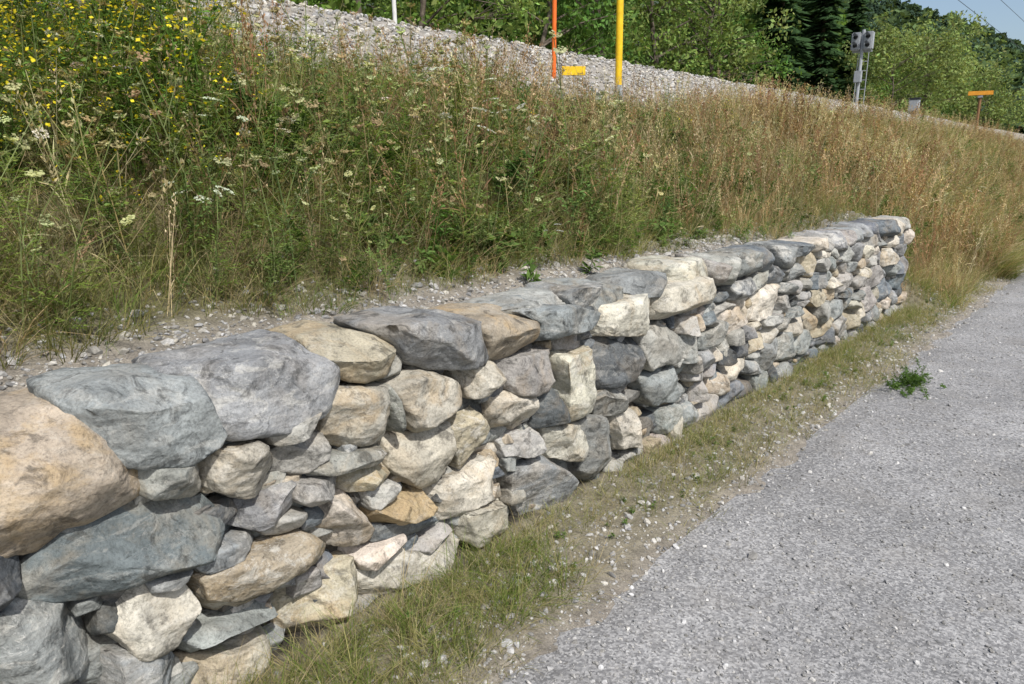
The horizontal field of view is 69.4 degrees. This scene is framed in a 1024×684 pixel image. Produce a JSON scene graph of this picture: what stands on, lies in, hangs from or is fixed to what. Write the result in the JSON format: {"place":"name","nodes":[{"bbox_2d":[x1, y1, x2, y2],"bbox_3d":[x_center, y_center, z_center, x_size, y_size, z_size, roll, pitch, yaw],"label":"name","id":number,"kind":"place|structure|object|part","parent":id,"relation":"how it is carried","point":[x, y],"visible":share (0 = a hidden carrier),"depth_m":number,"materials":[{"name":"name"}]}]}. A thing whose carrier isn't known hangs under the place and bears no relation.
{"place":"outdoors","nodes":[
{"label":"outdoors","id":0,"kind":"place"},
{"bbox_2d":[0,0,1023,683],"bbox_3d":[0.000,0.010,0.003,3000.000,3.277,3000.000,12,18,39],"label":"ground","id":1,"kind":"structure","parent":0,"point":[540,646],"depth_m":3.21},
{"bbox_2d":[291,0,429,25],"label":"deciduous tree","id":2,"kind":"object","parent":1,"relation":"on","point":[334,4],"visible":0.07,"depth_m":16.69,"materials":[{"name":"green plant"}]},
{"bbox_2d":[392,0,396,23],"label":"white pole","id":3,"kind":"object","parent":1,"relation":"on","point":[394,12],"depth_m":9.73,"materials":[{"name":"metal"}]},
{"bbox_2d":[0,0,827,249],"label":"yellow wildflowers","id":4,"kind":"object","parent":1,"relation":"on","point":[119,27],"visible":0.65,"depth_m":3.43,"materials":[{"name":"yellow plant"}]},
{"bbox_2d":[0,193,870,391],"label":"wall backfill gravel","id":5,"kind":"structure","parent":1,"relation":"on","point":[166,342],"depth_m":3.06,"materials":[{"name":"grey gravel"}]},
{"bbox_2d":[350,0,551,39],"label":"deciduous tree","id":6,"kind":"object","parent":1,"relation":"on","point":[474,17],"visible":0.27,"depth_m":20.59,"materials":[{"name":"green plant"}]},
{"bbox_2d":[0,215,914,683],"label":"dry stone wall","id":7,"kind":"structure","parent":1,"relation":"on","point":[374,445],"depth_m":2.51,"materials":[{"name":"grey stone"}]},
{"bbox_2d":[3,0,969,128],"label":"track ballast","id":8,"kind":"structure","parent":1,"relation":"on","point":[390,23],"depth_m":9.41,"materials":[{"name":"grey gravel"}]},
{"bbox_2d":[0,0,985,344],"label":"wild carrot plants","id":9,"kind":"object","parent":1,"relation":"on","point":[240,50],"visible":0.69,"depth_m":3.65,"materials":[{"name":"green plant"}]},
{"bbox_2d":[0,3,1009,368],"bbox_3d":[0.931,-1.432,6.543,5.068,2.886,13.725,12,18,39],"label":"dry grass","id":10,"kind":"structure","parent":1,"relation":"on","point":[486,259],"depth_m":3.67,"materials":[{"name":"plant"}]},
{"bbox_2d":[0,8,1014,371],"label":"embankment grass","id":11,"kind":"structure","parent":1,"relation":"on","point":[92,286],"depth_m":3.42,"materials":[{"name":"green plant"}]},
{"bbox_2d":[0,0,1023,317],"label":"leafy weeds","id":12,"kind":"object","parent":1,"relation":"on","point":[286,142],"visible":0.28,"depth_m":4.45,"materials":[{"name":"green plant"}]},
{"bbox_2d":[1,0,1023,315],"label":"dry seed stalks","id":13,"kind":"object","parent":1,"relation":"on","point":[791,120],"visible":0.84,"depth_m":7.55,"materials":[{"name":"beige plant"}]},
{"bbox_2d":[355,164,707,281],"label":"broadleaf weeds","id":14,"kind":"object","parent":1,"relation":"on","point":[530,273],"visible":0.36,"depth_m":3.89,"materials":[{"name":"green plant"}]},
{"bbox_2d":[438,0,638,63],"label":"deciduous tree","id":15,"kind":"object","parent":1,"relation":"on","point":[578,27],"visible":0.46,"depth_m":23.47,"materials":[{"name":"green plant"}]},
{"bbox_2d":[552,0,556,78],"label":"orange marker post","id":16,"kind":"object","parent":1,"relation":"on","point":[554,11],"visible":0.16,"depth_m":9.48,"materials":[{"name":"paint"}]},
{"bbox_2d":[562,66,585,88],"bbox_3d":[0.780,-3.246,9.426,0.300,0.505,0.040,0,14,0],"label":"yellow marker board","id":17,"kind":"object","parent":1,"relation":"on","point":[573,69],"visible":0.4,"depth_m":9.36,"materials":[{"name":"paint"}]},
{"bbox_2d":[391,13,759,85],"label":"trackside shrubs","id":18,"kind":"object","parent":1,"relation":"on","point":[418,19],"depth_m":21.81,"materials":[{"name":"green plant"}]},
{"bbox_2d":[505,0,656,64],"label":"deciduous tree","id":19,"kind":"object","parent":1,"relation":"on","point":[599,11],"visible":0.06,"depth_m":25.90,"materials":[{"name":"green plant"}]},
{"bbox_2d":[183,268,1014,683],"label":"verge grass","id":20,"kind":"structure","parent":1,"relation":"on","point":[409,626],"depth_m":2.87,"materials":[{"name":"green plant"}]},
{"bbox_2d":[615,0,623,98],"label":"yellow marker post","id":21,"kind":"object","parent":1,"relation":"on","point":[619,34],"visible":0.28,"depth_m":9.42,"materials":[{"name":"paint"}]},
{"bbox_2d":[297,0,977,121],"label":"woodland","id":22,"kind":"object","parent":1,"relation":"on","point":[753,16],"visible":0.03,"depth_m":38.36,"materials":[{"name":"green plant"}]},
{"bbox_2d":[539,0,745,76],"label":"deciduous tree","id":23,"kind":"object","parent":1,"relation":"on","point":[652,11],"visible":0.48,"depth_m":29.10,"materials":[{"name":"green plant"}]},
{"bbox_2d":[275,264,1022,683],"bbox_3d":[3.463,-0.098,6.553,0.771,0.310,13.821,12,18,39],"label":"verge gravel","id":24,"kind":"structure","parent":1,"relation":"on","point":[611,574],"depth_m":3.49,"materials":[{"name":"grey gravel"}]},
{"bbox_2d":[613,0,800,87],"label":"deciduous tree","id":25,"kind":"object","parent":1,"relation":"on","point":[747,55],"visible":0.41,"depth_m":30.84,"materials":[{"name":"green plant"}]},
{"bbox_2d":[649,0,801,87],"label":"deciduous tree","id":26,"kind":"object","parent":1,"relation":"on","point":[773,63],"visible":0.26,"depth_m":35.22,"materials":[{"name":"green plant"}]},
{"bbox_2d":[742,0,814,91],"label":"spruce tree","id":27,"kind":"object","parent":1,"relation":"on","point":[792,36],"visible":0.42,"depth_m":37.83,"materials":[{"name":"green plant"}]},
{"bbox_2d":[782,0,840,93],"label":"spruce tree","id":28,"kind":"object","parent":1,"relation":"on","point":[802,3],"visible":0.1,"depth_m":43.44,"materials":[{"name":"green plant"}]},
{"bbox_2d":[788,0,852,98],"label":"spruce tree","id":29,"kind":"object","parent":1,"relation":"on","point":[822,20],"visible":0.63,"depth_m":40.30,"materials":[{"name":"green plant"}]},
{"bbox_2d":[825,0,878,104],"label":"spruce tree","id":30,"kind":"object","parent":1,"relation":"on","point":[857,16],"visible":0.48,"depth_m":45.10,"materials":[{"name":"green plant"}]},
{"bbox_2d":[699,93,1023,279],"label":"roadside bank grass","id":31,"kind":"structure","parent":1,"relation":"on","point":[1008,267],"depth_m":12.26,"materials":[{"name":"beige plant"}]},
{"bbox_2d":[850,29,874,103],"bbox_3d":[11.364,-8.712,24.240,0.660,2.850,0.537,12,18,39],"label":"railway signal","id":32,"kind":"object","parent":1,"relation":"on","point":[862,42],"visible":0.86,"depth_m":24.05,"materials":[{"name":"metal"}]},
{"bbox_2d":[823,8,992,116],"bbox_3d":[20.690,-13.819,39.652,6.988,7.401,5.858,-1,14,-4],"label":"willow tree","id":33,"kind":"object","parent":1,"relation":"on","point":[880,45],"visible":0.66,"depth_m":38.40,"materials":[{"name":"green plant"}]},
{"bbox_2d":[876,358,946,399],"bbox_3d":[2.876,0.261,5.341,0.472,0.188,0.726,6,15,22],"label":"roadside weed","id":34,"kind":"object","parent":1,"relation":"on","point":[910,378],"visible":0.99,"depth_m":5.28,"materials":[{"name":"green plant"}]},
{"bbox_2d":[907,97,921,115],"bbox_3d":[14.658,-8.563,26.981,0.420,0.650,0.360,12,18,39],"label":"equipment cabinet","id":35,"kind":"object","parent":1,"relation":"on","point":[913,102],"visible":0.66,"depth_m":26.84,"materials":[{"name":"metal"}]},
{"bbox_3d":[14.557,-8.583,26.853,0.280,0.360,0.020,12,18,39],"label":"door","id":36,"kind":"part","parent":35,"relation":"part of","materials":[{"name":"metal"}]},
{"bbox_2d":[854,37,981,123],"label":"willow tree","id":37,"kind":"object","parent":1,"relation":"on","point":[885,92],"visible":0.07,"depth_m":46.95,"materials":[{"name":"green plant"}]},
{"bbox_2d":[865,9,995,118],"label":"willow tree","id":38,"kind":"object","parent":1,"relation":"on","point":[956,68],"visible":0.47,"depth_m":41.72,"materials":[{"name":"green plant"}]},
{"bbox_2d":[936,41,1023,130],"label":"willow tree","id":39,"kind":"object","parent":1,"relation":"on","point":[992,76],"visible":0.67,"depth_m":48.63,"materials":[{"name":"green plant"}]},
{"bbox_2d":[968,91,993,127],"bbox_3d":[17.361,-8.319,27.615,0.800,1.995,0.139,9,16,31],"label":"orange track sign","id":40,"kind":"object","parent":1,"relation":"on","point":[980,94],"visible":0.76,"depth_m":27.44,"materials":[{"name":"orange metal"}]},
{"bbox_2d":[321,0,728,59],"bbox_3d":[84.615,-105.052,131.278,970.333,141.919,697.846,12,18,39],"label":"hill","id":41,"kind":"structure","parent":0,"point":[657,2],"depth_m":336.44,"materials":[{"name":"green plant"}]},
{"bbox_2d":[739,0,1023,133],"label":"hillside forest","id":42,"kind":"object","parent":41,"relation":"on","point":[905,12],"visible":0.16,"depth_m":353.33,"materials":[{"name":"green plant"}]},
{"bbox_2d":[490,272,1023,683],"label":"gravel road","id":43,"kind":"structure","parent":0,"point":[866,668],"depth_m":3.00,"materials":[{"name":"grey gravel"}]},
{"bbox_2d":[526,283,1023,683],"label":"loose road stones","id":44,"kind":"object","parent":43,"relation":"on","point":[753,555],"visible":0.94,"depth_m":3.29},
{"bbox_2d":[899,0,1023,44],"label":"sky","id":45,"kind":"structure","parent":0,"point":[999,15],"materials":[{"name":"blue"}]},
{"bbox_2d":[958,0,1023,50],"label":"overhead contact wire","id":46,"kind":"object","parent":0,"point":[988,23],"visible":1,"depth_m":39.44,"materials":[{"name":"black metal"}]}
]}

